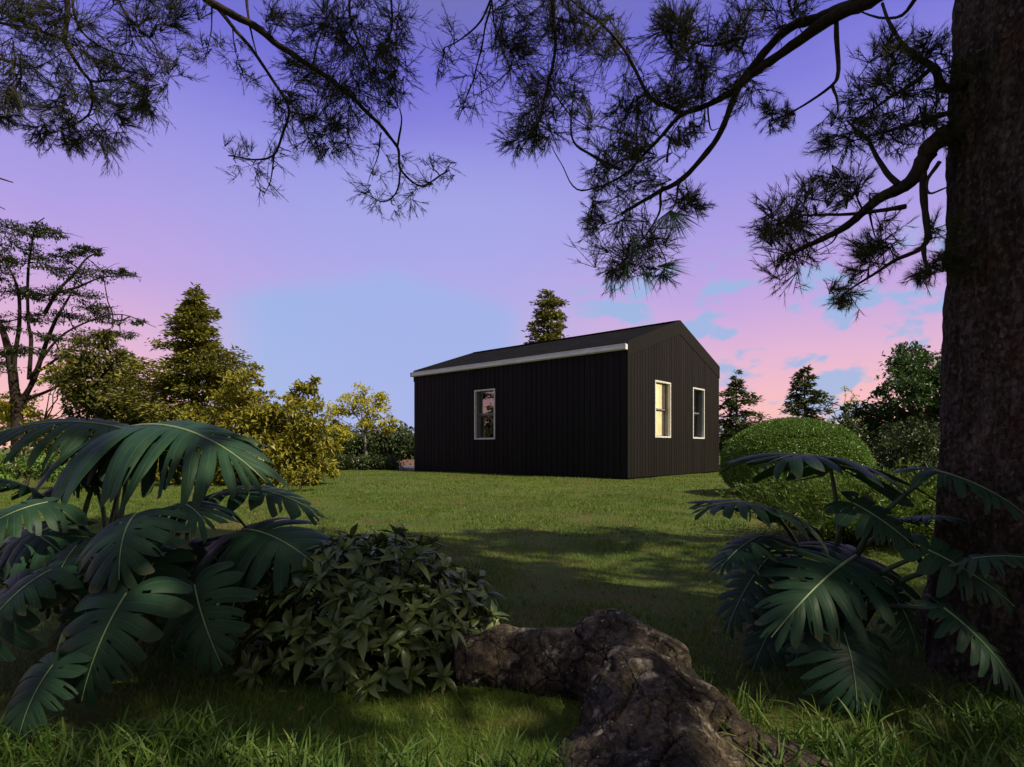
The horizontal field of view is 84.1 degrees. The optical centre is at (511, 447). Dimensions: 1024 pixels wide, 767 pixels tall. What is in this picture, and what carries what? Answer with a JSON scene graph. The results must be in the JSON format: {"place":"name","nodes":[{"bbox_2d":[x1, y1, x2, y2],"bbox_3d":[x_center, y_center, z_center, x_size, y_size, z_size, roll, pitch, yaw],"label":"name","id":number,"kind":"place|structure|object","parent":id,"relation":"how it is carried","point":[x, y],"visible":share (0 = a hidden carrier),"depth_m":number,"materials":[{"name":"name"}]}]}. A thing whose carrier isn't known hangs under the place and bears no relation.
{"place":"outdoors","nodes":[
{"label":"outdoors","id":0,"kind":"place"},
{"bbox_2d":[0,0,953,447],"label":"sky","id":1,"kind":"structure","parent":0,"point":[314,284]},
{"bbox_2d":[0,448,1023,766],"bbox_3d":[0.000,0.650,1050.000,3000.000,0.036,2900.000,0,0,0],"label":"lawn","id":2,"kind":"structure","parent":0,"point":[546,584],"depth_m":2.20,"materials":[{"name":"plant"}]},
{"bbox_2d":[0,446,80,485],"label":"light green bush","id":3,"kind":"object","parent":2,"relation":"on","point":[22,469],"visible":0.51,"depth_m":8.91,"materials":[{"name":"green plant"}]},
{"bbox_2d":[0,355,95,471],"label":"yellow bush","id":4,"kind":"object","parent":2,"relation":"on","point":[27,412],"visible":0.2,"depth_m":14.80,"materials":[{"name":"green plant"}]},
{"bbox_2d":[0,178,154,471],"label":"flat crowned tree","id":5,"kind":"object","parent":2,"relation":"on","point":[10,353],"visible":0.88,"depth_m":14.40,"materials":[{"name":"green plant"}]},
{"bbox_2d":[19,326,178,474],"bbox_3d":[-8.897,-0.868,13.075,3.799,3.848,2.662,0,0,0],"label":"dark olive tree","id":6,"kind":"object","parent":2,"relation":"on","point":[88,367],"visible":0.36,"depth_m":12.56,"materials":[{"name":"green plant"}]},
{"bbox_2d":[0,417,343,743],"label":"monstera plant","id":7,"kind":"object","parent":2,"relation":"on","point":[187,584],"visible":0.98,"depth_m":1.63,"materials":[{"name":"green plant"}]},
{"bbox_2d":[100,281,263,472],"bbox_3d":[-6.636,-1.391,12.016,2.907,4.198,3.353,0,0,34],"label":"conifer tree","id":8,"kind":"object","parent":2,"relation":"on","point":[191,318],"visible":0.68,"depth_m":11.61,"materials":[{"name":"green plant"}]},
{"bbox_2d":[155,360,344,485],"bbox_3d":[-4.576,-0.221,10.155,3.615,2.683,2.192,0,0,10],"label":"olive leaved tree","id":9,"kind":"object","parent":2,"relation":"on","point":[256,420],"visible":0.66,"depth_m":9.80,"materials":[{"name":"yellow plant"}]},
{"bbox_2d":[278,466,322,490],"bbox_3d":[-3.195,0.457,8.581,0.447,0.396,0.637,0,0,37],"label":"shrub","id":10,"kind":"object","parent":2,"relation":"on","point":[312,479],"visible":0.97,"depth_m":8.58,"materials":[{"name":"yellow plant"}]},
{"bbox_2d":[282,429,413,459],"bbox_3d":[-3.939,-0.032,23.493,13.687,1.737,2.088,0,0,0],"label":"tall hedge","id":11,"kind":"object","parent":2,"relation":"on","point":[401,445],"visible":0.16,"depth_m":22.97,"materials":[{"name":"green plant"}]},
{"bbox_2d":[319,381,401,455],"bbox_3d":[-5.241,-0.828,19.504,3.035,2.960,1.658,0,0,0],"label":"autumn tree","id":12,"kind":"object","parent":2,"relation":"on","point":[362,423],"visible":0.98,"depth_m":19.35,"materials":[{"name":"yellow plant"}]},
{"bbox_2d":[315,451,410,469],"bbox_3d":[-4.823,0.415,16.768,3.630,0.674,1.354,0,0,0],"label":"hedge","id":13,"kind":"object","parent":2,"relation":"on","point":[364,462],"visible":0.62,"depth_m":16.51,"materials":[{"name":"green plant"}]},
{"bbox_2d":[226,523,509,701],"bbox_3d":[-0.418,0.476,1.772,0.886,0.481,0.730,0,0,0],"label":"broadleaf shrub","id":14,"kind":"object","parent":2,"relation":"on","point":[373,620],"visible":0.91,"depth_m":1.60,"materials":[{"name":"green plant"}]},
{"bbox_2d":[385,460,413,465],"bbox_3d":[-2.958,0.526,20.900,4.500,0.236,2.000,0,0,0],"label":"soil bed","id":15,"kind":"object","parent":2,"relation":"on","point":[411,462],"visible":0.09,"depth_m":20.15,"materials":[{"name":"brown soil"}]},
{"bbox_2d":[397,466,413,469],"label":"patio slab","id":16,"kind":"structure","parent":2,"relation":"on","point":[408,467],"depth_m":17.17,"materials":[{"name":"concrete"}]},
{"bbox_2d":[0,414,887,455],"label":"wood","id":17,"kind":"object","parent":2,"relation":"on","point":[400,428],"visible":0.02,"depth_m":49.84,"materials":[{"name":"green plant"}]},
{"bbox_2d":[0,0,1023,696],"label":"pine tree","id":18,"kind":"object","parent":2,"relation":"on","point":[978,260],"visible":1,"depth_m":2.45,"materials":[{"name":"green plant"}]},
{"bbox_2d":[521,289,569,343],"bbox_3d":[1.689,-3.064,24.000,3.358,7.438,3.689,0,0,31],"label":"conifer tree","id":19,"kind":"object","parent":2,"relation":"on","point":[550,301],"visible":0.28,"depth_m":23.71,"materials":[{"name":"green plant"}]},
{"bbox_2d":[410,320,719,478],"bbox_3d":[1.381,-1.185,15.761,6.921,3.730,5.081,0,0,41],"label":"garden cabin","id":20,"kind":"object","parent":2,"relation":"on","point":[637,402],"visible":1,"depth_m":13.39,"materials":[{"name":"black wood"}]},
{"bbox_2d":[474,388,494,439],"bbox_3d":[-0.621,-0.848,14.423,0.718,1.263,0.240,0,0,41],"label":"window","id":21,"kind":"structure","parent":20,"relation":"in","point":[477,393],"depth_m":14.56,"materials":[{"name":"white plastic"}]},
{"bbox_2d":[655,380,670,437],"bbox_3d":[3.335,-0.870,12.921,0.240,1.276,0.779,0,0,41],"label":"window","id":22,"kind":"structure","parent":20,"relation":"in","point":[662,389],"depth_m":13.14,"materials":[{"name":"white glass"}]},
{"bbox_2d":[692,387,704,438],"bbox_3d":[4.631,-0.870,14.405,0.240,1.276,0.708,0,0,41],"label":"window","id":23,"kind":"structure","parent":20,"relation":"in","point":[699,413],"depth_m":14.62,"materials":[{"name":"white plastic"}]},
{"bbox_2d":[454,608,836,766],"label":"rock","id":24,"kind":"object","parent":2,"relation":"on","point":[647,694],"visible":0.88,"depth_m":1.29,"materials":[{"name":"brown stone"}]},
{"bbox_2d":[719,369,771,455],"bbox_3d":[6.690,-0.865,16.975,1.813,3.034,1.994,0,0,-42],"label":"conifer tree","id":25,"kind":"object","parent":2,"relation":"on","point":[734,390],"visible":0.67,"depth_m":16.83,"materials":[{"name":"green plant"}]},
{"bbox_2d":[720,423,777,453],"bbox_3d":[6.963,-0.071,16.355,1.873,1.448,1.858,0,0,25],"label":"bush","id":26,"kind":"object","parent":2,"relation":"on","point":[724,435],"visible":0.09,"depth_m":16.63,"materials":[{"name":"green plant"}]},
{"bbox_2d":[718,416,875,495],"bbox_3d":[3.812,0.117,7.702,1.916,1.105,1.924,0,0,0],"label":"clipped bush","id":27,"kind":"object","parent":2,"relation":"on","point":[791,431],"visible":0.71,"depth_m":7.19,"materials":[{"name":"green plant"}]},
{"bbox_2d":[777,364,838,448],"bbox_3d":[9.976,-1.073,19.010,1.914,3.450,1.730,0,0,0],"label":"conifer tree","id":28,"kind":"object","parent":2,"relation":"on","point":[799,402],"visible":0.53,"depth_m":18.83,"materials":[{"name":"green plant"}]},
{"bbox_2d":[714,459,936,547],"bbox_3d":[2.379,0.365,3.862,1.734,0.617,1.722,0,0,-27],"label":"feathery bush","id":29,"kind":"object","parent":2,"relation":"on","point":[812,501],"visible":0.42,"depth_m":3.71,"materials":[{"name":"green plant"}]},
{"bbox_2d":[681,453,1023,721],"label":"monstera plant","id":30,"kind":"object","parent":2,"relation":"on","point":[818,612],"visible":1,"depth_m":1.52,"materials":[{"name":"green plant"}]},
{"bbox_2d":[830,406,940,489],"bbox_3d":[6.002,0.149,8.423,2.339,1.581,1.714,0,0,-22],"label":"bush","id":31,"kind":"object","parent":2,"relation":"on","point":[917,447],"visible":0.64,"depth_m":8.01,"materials":[{"name":"green plant"}]},
{"bbox_2d":[837,340,940,470],"bbox_3d":[7.294,-0.694,9.347,3.311,2.701,2.158,0,0,0],"label":"green broadleaf tree","id":32,"kind":"object","parent":2,"relation":"on","point":[917,383],"visible":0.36,"depth_m":9.36,"materials":[{"name":"green plant"}]},
{"bbox_2d":[0,662,1023,766],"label":"tall grass","id":33,"kind":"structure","parent":0,"point":[111,754],"depth_m":1.17,"materials":[{"name":"green plant"}]},
{"bbox_2d":[824,385,863,424],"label":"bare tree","id":34,"kind":"object","parent":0,"point":[853,395],"visible":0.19,"depth_m":20.00,"materials":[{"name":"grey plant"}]}
]}

